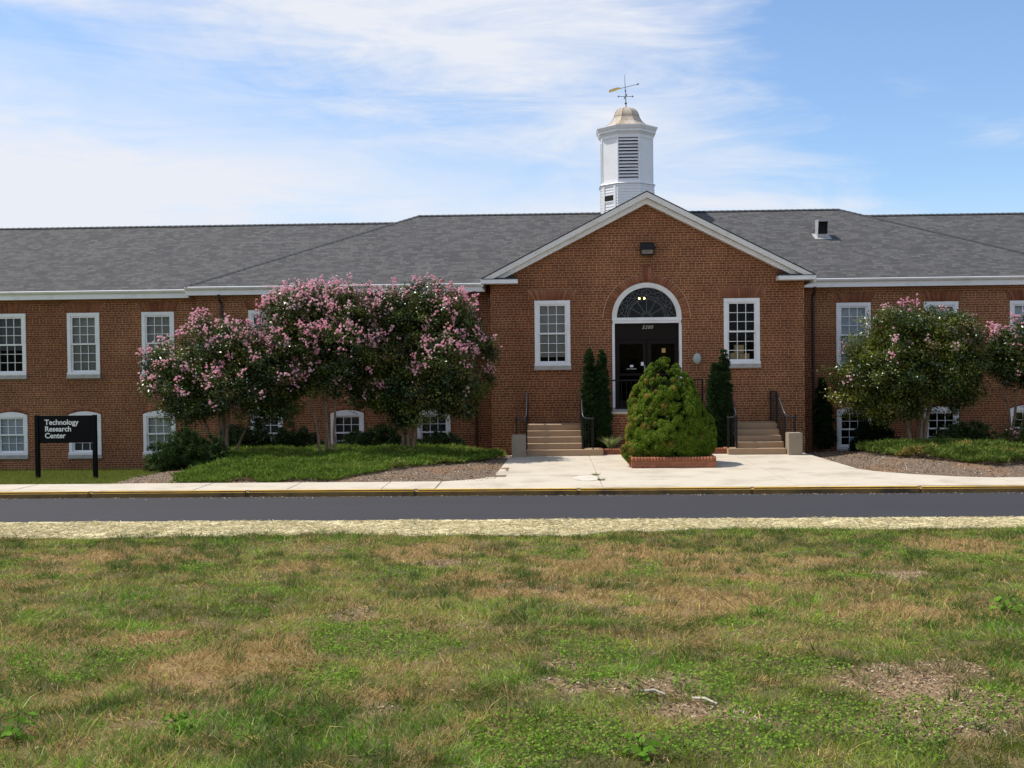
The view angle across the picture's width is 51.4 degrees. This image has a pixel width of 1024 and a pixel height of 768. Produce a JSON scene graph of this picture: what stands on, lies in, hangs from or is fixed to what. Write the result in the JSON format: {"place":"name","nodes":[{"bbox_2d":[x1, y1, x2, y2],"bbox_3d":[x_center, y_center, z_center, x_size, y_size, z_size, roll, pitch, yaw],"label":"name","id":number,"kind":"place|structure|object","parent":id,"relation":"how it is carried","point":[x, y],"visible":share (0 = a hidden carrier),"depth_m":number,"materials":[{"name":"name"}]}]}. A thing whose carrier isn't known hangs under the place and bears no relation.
{"place":"outdoors","nodes":[
{"label":"outdoors","id":0,"kind":"place"},
{"bbox_2d":[106,462,457,483],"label":"side ground","id":1,"kind":"structure","parent":0,"point":[344,479],"depth_m":22.99,"materials":[{"name":"brown gravel"}]},
{"bbox_2d":[0,467,162,484],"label":"side grass","id":2,"kind":"structure","parent":1,"relation":"on","point":[65,476],"depth_m":25.98,"materials":[{"name":"green plant"}]},
{"bbox_2d":[34,415,97,477],"bbox_3d":[-10.533,1.602,25.168,1.470,1.735,0.094,-1,1,2],"label":"sign","id":3,"kind":"object","parent":2,"relation":"on","point":[69,429],"visible":0.98,"depth_m":25.14,"materials":[{"name":"black metal"}]},
{"bbox_2d":[147,436,212,471],"bbox_3d":[-8.876,2.208,28.716,1.829,1.789,1.655,0,1,36],"label":"spreading yew","id":4,"kind":"object","parent":1,"relation":"on","point":[169,441],"depth_m":28.67,"materials":[{"name":"green plant"}]},
{"bbox_2d":[142,425,233,472],"bbox_3d":[-7.571,1.981,25.166,2.340,2.078,1.676,-1,1,2],"label":"spreading yew","id":5,"kind":"object","parent":1,"relation":"on","point":[186,448],"visible":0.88,"depth_m":24.79,"materials":[{"name":"green plant"}]},
{"bbox_2d":[136,307,306,451],"bbox_3d":[-7.323,0.080,26.698,4.233,4.006,3.159,-1,1,2],"label":"crape myrtle","id":6,"kind":"object","parent":1,"relation":"on","point":[230,363],"visible":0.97,"depth_m":26.16,"materials":[{"name":"pink plant"}]},
{"bbox_2d":[209,421,275,447],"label":"spreading yew","id":7,"kind":"object","parent":1,"relation":"on","point":[248,440],"visible":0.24,"depth_m":29.16,"materials":[{"name":"green plant"}]},
{"bbox_2d":[269,424,324,447],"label":"spreading yew","id":8,"kind":"object","parent":1,"relation":"on","point":[301,437],"visible":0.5,"depth_m":29.39,"materials":[{"name":"green plant"}]},
{"bbox_2d":[253,272,390,451],"bbox_3d":[-4.830,-0.390,27.012,3.708,4.857,2.587,-1,1,2],"label":"crape myrtle","id":9,"kind":"object","parent":1,"relation":"on","point":[314,327],"visible":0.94,"depth_m":26.56,"materials":[{"name":"pink plant"}]},
{"bbox_2d":[336,422,411,446],"bbox_3d":[-3.773,1.624,29.668,2.444,1.203,1.824,-1,1,2],"label":"spreading yew","id":10,"kind":"object","parent":1,"relation":"on","point":[372,437],"visible":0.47,"depth_m":29.45,"materials":[{"name":"green plant"}]},
{"bbox_2d":[342,272,506,446],"bbox_3d":[-2.314,-0.442,27.468,4.469,4.972,2.942,-1,1,2],"label":"crape myrtle","id":11,"kind":"object","parent":1,"relation":"on","point":[420,377],"visible":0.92,"depth_m":27.08,"materials":[{"name":"green plant"}]},
{"bbox_2d":[416,430,465,445],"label":"spreading yew","id":12,"kind":"object","parent":1,"relation":"on","point":[440,439],"visible":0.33,"depth_m":30.25,"materials":[{"name":"green plant"}]},
{"bbox_2d":[0,107,1023,470],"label":"brick building","id":13,"kind":"structure","parent":1,"relation":"on","point":[780,295],"depth_m":32.05,"materials":[{"name":"brick"}]},
{"bbox_2d":[0,408,28,458],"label":"window","id":14,"kind":"structure","parent":13,"relation":"in","point":[14,437],"depth_m":32.55,"materials":[{"name":"white paint"}]},
{"bbox_2d":[0,304,30,378],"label":"window","id":15,"kind":"structure","parent":13,"relation":"in","point":[12,316],"depth_m":32.55,"materials":[{"name":"white paint"}]},
{"bbox_2d":[61,303,104,378],"bbox_3d":[-13.032,-1.317,32.607,1.381,2.288,0.540,-1,1,2],"label":"window","id":16,"kind":"structure","parent":13,"relation":"in","point":[83,326],"depth_m":32.42,"materials":[{"name":"white paint"}]},
{"bbox_2d":[67,408,102,458],"bbox_3d":[-13.008,1.494,32.481,1.125,1.552,0.185,-1,1,2],"label":"window","id":17,"kind":"structure","parent":13,"relation":"in","point":[76,450],"depth_m":32.43,"materials":[{"name":"white paint"}]},
{"bbox_2d":[136,302,179,376],"bbox_3d":[-10.734,-1.340,32.526,1.381,2.288,0.540,-1,1,2],"label":"window","id":18,"kind":"structure","parent":13,"relation":"in","point":[157,318],"depth_m":32.32,"materials":[{"name":"white paint"}]},
{"bbox_2d":[141,407,175,457],"bbox_3d":[-10.704,1.467,32.577,1.125,1.552,0.540,-1,1,2],"label":"window","id":19,"kind":"structure","parent":13,"relation":"in","point":[153,429],"depth_m":32.40,"materials":[{"name":"white paint"}]},
{"bbox_2d":[243,300,278,337],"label":"window","id":20,"kind":"structure","parent":13,"relation":"in","point":[250,304],"depth_m":31.90,"materials":[{"name":"white paint"}]},
{"bbox_2d":[249,410,282,438],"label":"window","id":21,"kind":"structure","parent":13,"relation":"in","point":[269,427],"depth_m":32.06,"materials":[{"name":"white paint"}]},
{"bbox_2d":[329,406,365,444],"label":"window","id":22,"kind":"structure","parent":13,"relation":"in","point":[346,419],"depth_m":31.88,"materials":[{"name":"white paint"}]},
{"bbox_2d":[417,407,450,443],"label":"window","id":23,"kind":"structure","parent":13,"relation":"in","point":[444,425],"depth_m":31.88,"materials":[{"name":"white paint"}]},
{"bbox_2d":[527,290,575,369],"bbox_3d":[1.144,-1.521,30.156,1.381,2.243,0.540,-1,1,2],"label":"window","id":24,"kind":"structure","parent":13,"relation":"in","point":[551,307],"depth_m":29.97,"materials":[{"name":"white paint"}]},
{"bbox_2d":[580,411,639,447],"bbox_3d":[3.932,1.303,29.393,4.070,1.094,1.027,-1,1,2],"label":"porch","id":25,"kind":"object","parent":13,"relation":"attached to","point":[619,421],"visible":0.02,"depth_m":28.94,"materials":[{"name":"brick"}]},
{"bbox_2d":[610,379,702,408],"bbox_3d":[3.884,0.315,29.433,2.776,0.890,0.040,-1,1,2],"label":"porch railing","id":26,"kind":"object","parent":25,"relation":"on","point":[652,392],"visible":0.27,"depth_m":29.44,"materials":[{"name":"black metal"}]},
{"bbox_2d":[609,74,638,106],"bbox_3d":[3.882,-10.095,36.790,0.968,1.181,0.476,0,1,32],"label":"weather vane","id":27,"kind":"object","parent":13,"relation":"on","point":[615,89],"visible":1,"depth_m":36.77,"materials":[{"name":"gold metal"}]},
{"bbox_2d":[615,339,646,408],"bbox_3d":[3.352,-0.273,30.016,0.877,1.955,0.101,-1,1,2],"label":"door","id":28,"kind":"structure","parent":13,"relation":"in","point":[618,404],"depth_m":30.03,"materials":[{"name":"brown metal"}]},
{"bbox_2d":[640,242,655,255],"bbox_3d":[3.800,-3.779,29.710,0.435,0.368,0.217,-1,1,2],"label":"wall lamp","id":29,"kind":"object","parent":13,"relation":"attached to","point":[647,248],"visible":1,"depth_m":29.63,"materials":[{"name":"black metal"}]},
{"bbox_2d":[647,339,677,390],"bbox_3d":[4.245,-0.282,30.015,0.877,1.955,0.040,-1,1,2],"label":"door","id":30,"kind":"structure","parent":13,"relation":"in","point":[649,341],"depth_m":29.99,"materials":[{"name":"brown metal"}]},
{"bbox_2d":[692,353,700,363],"bbox_3d":[5.173,-0.711,29.781,0.247,0.310,0.092,-1,1,2],"label":"oval plaque","id":31,"kind":"object","parent":13,"relation":"attached to","point":[696,358],"visible":1,"depth_m":29.76,"materials":[{"name":"grey ceramic"}]},
{"bbox_2d":[729,353,739,358],"bbox_3d":[6.270,-0.761,30.015,0.260,0.230,0.190,-1,1,2],"label":"storage box","id":32,"kind":"object","parent":13,"relation":"in","point":[732,355],"visible":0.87,"depth_m":29.92,"materials":[{"name":"cardboard"}]},
{"bbox_2d":[733,345,743,352],"bbox_3d":[6.388,-0.988,30.007,0.260,0.220,0.190,-1,1,2],"label":"storage box","id":33,"kind":"object","parent":32,"relation":"on","point":[740,347],"visible":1,"depth_m":29.91,"materials":[{"name":"cardboard"}]},
{"bbox_2d":[717,287,765,367],"bbox_3d":[6.431,-1.574,29.969,1.381,2.243,0.540,-1,1,2],"label":"window","id":34,"kind":"structure","parent":13,"relation":"in","point":[741,305],"depth_m":29.77,"materials":[{"name":"white paint"}]},
{"bbox_2d":[740,353,748,358],"bbox_3d":[6.540,-0.754,30.006,0.260,0.210,0.190,-1,1,2],"label":"storage box","id":35,"kind":"object","parent":13,"relation":"in","point":[742,356],"visible":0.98,"depth_m":29.91,"materials":[{"name":"cardboard"}]},
{"bbox_2d":[835,404,870,450],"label":"window","id":36,"kind":"structure","parent":13,"relation":"in","point":[843,431],"depth_m":31.41,"materials":[{"name":"white paint"}]},
{"bbox_2d":[830,292,876,370],"bbox_3d":[10.042,-1.543,31.495,1.381,2.288,0.540,-1,1,2],"label":"window","id":37,"kind":"structure","parent":13,"relation":"in","point":[848,305],"depth_m":31.30,"materials":[{"name":"white paint"}]},
{"bbox_2d":[917,291,964,368],"bbox_3d":[12.580,-1.568,31.405,1.381,2.288,0.540,-1,1,2],"label":"window","id":38,"kind":"structure","parent":13,"relation":"in","point":[946,298],"depth_m":31.18,"materials":[{"name":"white paint"}]},
{"bbox_2d":[924,402,958,438],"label":"window","id":39,"kind":"structure","parent":13,"relation":"in","point":[935,421],"depth_m":31.69,"materials":[{"name":"white paint"}]},
{"bbox_2d":[1003,290,1023,332],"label":"window","id":40,"kind":"structure","parent":13,"relation":"in","point":[1016,298],"depth_m":31.11,"materials":[{"name":"white paint"}]},
{"bbox_2d":[1009,401,1023,431],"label":"window","id":41,"kind":"structure","parent":13,"relation":"in","point":[1019,407],"depth_m":31.16,"materials":[{"name":"white paint"}]},
{"bbox_2d":[111,450,1023,483],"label":"bark mulch","id":42,"kind":"object","parent":1,"relation":"on","point":[813,454],"visible":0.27,"depth_m":23.91,"materials":[{"name":"brown wood"}]},
{"bbox_2d":[442,455,510,481],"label":"bed ground","id":43,"kind":"structure","parent":0,"point":[463,474],"depth_m":24.34,"materials":[{"name":"soil"}]},
{"bbox_2d":[169,442,506,482],"bbox_3d":[-4.032,1.797,26.000,7.633,0.538,7.878,-1,1,2],"label":"juniper ground cover","id":44,"kind":"object","parent":43,"relation":"on","point":[280,462],"visible":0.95,"depth_m":24.59,"materials":[{"name":"green plant"}]},
{"bbox_2d":[0,514,1023,767],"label":"lawn","id":45,"kind":"structure","parent":0,"point":[906,682],"depth_m":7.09,"materials":[{"name":"plant"}]},
{"bbox_2d":[0,709,37,742],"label":"weed","id":46,"kind":"object","parent":45,"relation":"on","point":[10,730],"visible":0.95,"depth_m":5.37,"materials":[{"name":"green plant"}]},
{"bbox_2d":[160,707,198,731],"bbox_3d":[-1.762,1.790,5.621,0.182,0.120,0.178,0,1,33],"label":"weed","id":47,"kind":"object","parent":45,"relation":"on","point":[183,717],"visible":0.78,"depth_m":5.62,"materials":[{"name":"green plant"}]},
{"bbox_2d":[0,530,1023,767],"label":"clover","id":48,"kind":"object","parent":45,"relation":"on","point":[694,742],"visible":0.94,"depth_m":6.16,"materials":[{"name":"green plant"}]},
{"bbox_2d":[0,516,1023,539],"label":"straw","id":49,"kind":"object","parent":45,"relation":"on","point":[551,526],"visible":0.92,"depth_m":15.64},
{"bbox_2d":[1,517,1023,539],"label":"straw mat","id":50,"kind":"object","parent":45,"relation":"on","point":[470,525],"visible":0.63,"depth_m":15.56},
{"bbox_2d":[2,528,1023,764],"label":"bark litter","id":51,"kind":"object","parent":45,"relation":"on","point":[696,714],"visible":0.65,"depth_m":6.43,"materials":[{"name":"brown wood"}]},
{"bbox_2d":[622,726,669,760],"bbox_3d":[0.647,1.741,5.131,0.237,0.145,0.212,-1,1,2],"label":"weed","id":52,"kind":"object","parent":45,"relation":"on","point":[643,750],"visible":1,"depth_m":5.12,"materials":[{"name":"green plant"}]},
{"bbox_2d":[643,689,664,694],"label":"twig","id":53,"kind":"object","parent":45,"relation":"on","point":[657,691],"visible":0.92,"depth_m":6.24,"materials":[{"name":"grey wood"}]},
{"bbox_2d":[692,697,716,703],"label":"twig","id":54,"kind":"object","parent":45,"relation":"on","point":[707,699],"visible":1,"depth_m":6.08,"materials":[{"name":"beige wood"}]},
{"bbox_2d":[749,605,767,614],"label":"weed","id":55,"kind":"object","parent":45,"relation":"on","point":[761,609],"visible":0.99,"depth_m":8.64,"materials":[{"name":"green plant"}]},
{"bbox_2d":[989,594,1023,615],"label":"weed","id":56,"kind":"object","parent":45,"relation":"on","point":[1003,606],"visible":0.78,"depth_m":8.61,"materials":[{"name":"green plant"}]},
{"bbox_2d":[0,492,1023,521],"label":"road","id":57,"kind":"structure","parent":0,"point":[829,505],"depth_m":18.83,"materials":[{"name":"grey asphalt"}]},
{"bbox_2d":[0,485,1023,498],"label":"curb","id":58,"kind":"structure","parent":57,"relation":"on","point":[507,491],"depth_m":20.56,"materials":[{"name":"yellow paint"}]},
{"bbox_2d":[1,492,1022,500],"bbox_3d":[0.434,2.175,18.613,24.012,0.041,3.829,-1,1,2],"label":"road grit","id":59,"kind":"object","parent":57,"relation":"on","point":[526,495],"visible":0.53,"depth_m":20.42,"materials":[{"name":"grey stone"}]},
{"bbox_2d":[0,477,1023,492],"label":"sidewalk","id":60,"kind":"structure","parent":0,"point":[414,485],"depth_m":21.53,"materials":[{"name":"concrete"}]},
{"bbox_2d":[0,0,1023,227],"label":"sky","id":61,"kind":"structure","parent":0,"point":[115,113],"materials":[{"name":"blue"}]},
{"bbox_2d":[436,453,1020,494],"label":"walkway","id":62,"kind":"structure","parent":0,"point":[751,471],"depth_m":22.60,"materials":[{"name":"concrete"}]},
{"bbox_2d":[512,434,525,456],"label":"step pillar","id":63,"kind":"structure","parent":62,"relation":"on","point":[518,445],"depth_m":27.69,"materials":[{"name":"concrete"}]},
{"bbox_2d":[527,423,602,455],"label":"entrance steps","id":64,"kind":"structure","parent":62,"relation":"on","point":[554,439],"depth_m":28.48,"materials":[{"name":"concrete"}]},
{"bbox_2d":[515,392,528,449],"bbox_3d":[0.274,0.995,29.046,0.323,1.481,1.911,-1,1,2],"label":"handrail","id":65,"kind":"object","parent":64,"relation":"on","point":[526,417],"visible":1,"depth_m":28.16,"materials":[{"name":"black metal"}]},
{"bbox_2d":[580,393,593,448],"bbox_3d":[2.034,0.977,28.984,0.323,1.481,1.911,-1,1,2],"label":"handrail","id":66,"kind":"object","parent":64,"relation":"on","point":[592,427],"visible":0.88,"depth_m":28.05,"materials":[{"name":"black metal"}]},
{"bbox_2d":[572,475,597,480],"bbox_3d":[1.544,1.979,22.380,0.560,0.006,1.061,-1,1,2],"label":"pavement patch","id":67,"kind":"object","parent":62,"relation":"on","point":[585,478],"visible":0.91,"depth_m":22.30,"materials":[{"name":"white concrete"}]},
{"bbox_2d":[598,446,726,454],"bbox_3d":[4.023,1.768,28.714,3.432,0.167,1.292,-1,1,2],"label":"brick bed","id":68,"kind":"object","parent":62,"relation":"on","point":[617,451],"visible":0.23,"depth_m":28.12,"materials":[{"name":"red brick"}]},
{"bbox_2d":[579,348,613,448],"bbox_3d":[2.282,0.403,28.773,0.962,2.809,0.710,-1,1,2],"label":"columnar yew","id":69,"kind":"object","parent":68,"relation":"on","point":[596,391],"visible":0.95,"depth_m":28.61,"materials":[{"name":"green plant"}]},
{"bbox_2d":[601,436,622,448],"bbox_3d":[2.630,1.530,28.466,0.866,0.435,0.768,-1,1,2],"label":"grass tuft","id":70,"kind":"object","parent":68,"relation":"on","point":[609,443],"visible":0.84,"depth_m":28.36,"materials":[{"name":"green plant"}]},
{"bbox_2d":[705,349,734,447],"bbox_3d":[5.593,0.396,28.658,0.903,2.747,0.810,-1,1,2],"label":"columnar yew","id":71,"kind":"object","parent":68,"relation":"on","point":[719,408],"visible":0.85,"depth_m":28.47,"materials":[{"name":"green plant"}]},
{"bbox_2d":[625,454,715,467],"bbox_3d":[3.740,1.784,25.367,1.942,0.262,2.022,-1,1,2],"label":"brick planter","id":72,"kind":"object","parent":62,"relation":"on","point":[708,461],"visible":0.48,"depth_m":24.36,"materials":[{"name":"red brick"}]},
{"bbox_2d":[619,356,717,463],"bbox_3d":[3.773,0.598,25.407,2.234,2.515,2.270,0,1,14],"label":"conical evergreen","id":73,"kind":"object","parent":72,"relation":"in","point":[670,417],"visible":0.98,"depth_m":24.73,"materials":[{"name":"green plant"}]},
{"bbox_2d":[727,421,786,454],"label":"entrance steps","id":74,"kind":"structure","parent":62,"relation":"on","point":[759,437],"depth_m":28.29,"materials":[{"name":"concrete"}]},
{"bbox_2d":[727,392,737,447],"bbox_3d":[5.811,0.939,28.851,0.283,1.481,1.911,-1,1,2],"label":"handrail","id":75,"kind":"object","parent":74,"relation":"on","point":[734,423],"visible":0.69,"depth_m":27.93,"materials":[{"name":"black metal"}]},
{"bbox_2d":[770,390,795,447],"bbox_3d":[7.320,0.924,28.798,0.303,1.481,1.911,-1,1,2],"label":"handrail","id":76,"kind":"object","parent":74,"relation":"on","point":[777,411],"visible":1,"depth_m":28.69,"materials":[{"name":"black metal"}]},
{"bbox_2d":[785,432,802,454],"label":"step pillar","id":77,"kind":"structure","parent":62,"relation":"on","point":[793,443],"depth_m":27.44,"materials":[{"name":"concrete"}]},
{"bbox_2d":[807,451,1023,477],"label":"bed ground","id":78,"kind":"structure","parent":0,"point":[1007,471],"depth_m":23.99,"materials":[{"name":"soil"}]},
{"bbox_2d":[812,376,837,450],"bbox_3d":[9.086,0.860,30.970,0.788,2.177,0.687,-1,1,2],"label":"columnar yew","id":79,"kind":"object","parent":78,"relation":"on","point":[824,432],"visible":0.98,"depth_m":30.87,"materials":[{"name":"green plant"}]},
{"bbox_2d":[848,416,899,450],"bbox_3d":[10.113,1.429,29.849,1.290,1.291,1.406,-2,1,-42],"label":"spreading yew","id":80,"kind":"object","parent":78,"relation":"on","point":[864,431],"visible":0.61,"depth_m":29.72,"materials":[{"name":"green plant"}]},
{"bbox_2d":[809,293,1003,438],"bbox_3d":[10.524,-0.245,28.054,5.147,4.342,2.849,-1,1,2],"label":"crape myrtle","id":81,"kind":"object","parent":78,"relation":"on","point":[895,346],"visible":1,"depth_m":27.76,"materials":[{"name":"green plant"}]},
{"bbox_2d":[856,435,1023,462],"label":"juniper ground cover","id":82,"kind":"object","parent":78,"relation":"on","point":[984,450],"visible":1,"depth_m":25.56,"materials":[{"name":"green plant"}]},
{"bbox_2d":[931,418,1002,439],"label":"spreading yew","id":83,"kind":"object","parent":78,"relation":"on","point":[962,430],"visible":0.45,"depth_m":29.26,"materials":[{"name":"green plant"}]},
{"bbox_2d":[978,311,1023,440],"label":"crape myrtle","id":84,"kind":"object","parent":78,"relation":"on","point":[1007,345],"visible":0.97,"depth_m":28.05,"materials":[{"name":"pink plant"}]},
{"bbox_2d":[995,406,1023,443],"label":"shrub","id":85,"kind":"object","parent":78,"relation":"on","point":[1014,435],"visible":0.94,"depth_m":27.28,"materials":[{"name":"green plant"}]},
{"bbox_2d":[996,427,1023,439],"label":"spreading yew","id":86,"kind":"object","parent":78,"relation":"on","point":[1007,435],"visible":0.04,"depth_m":29.18,"materials":[{"name":"green plant"}]}
]}

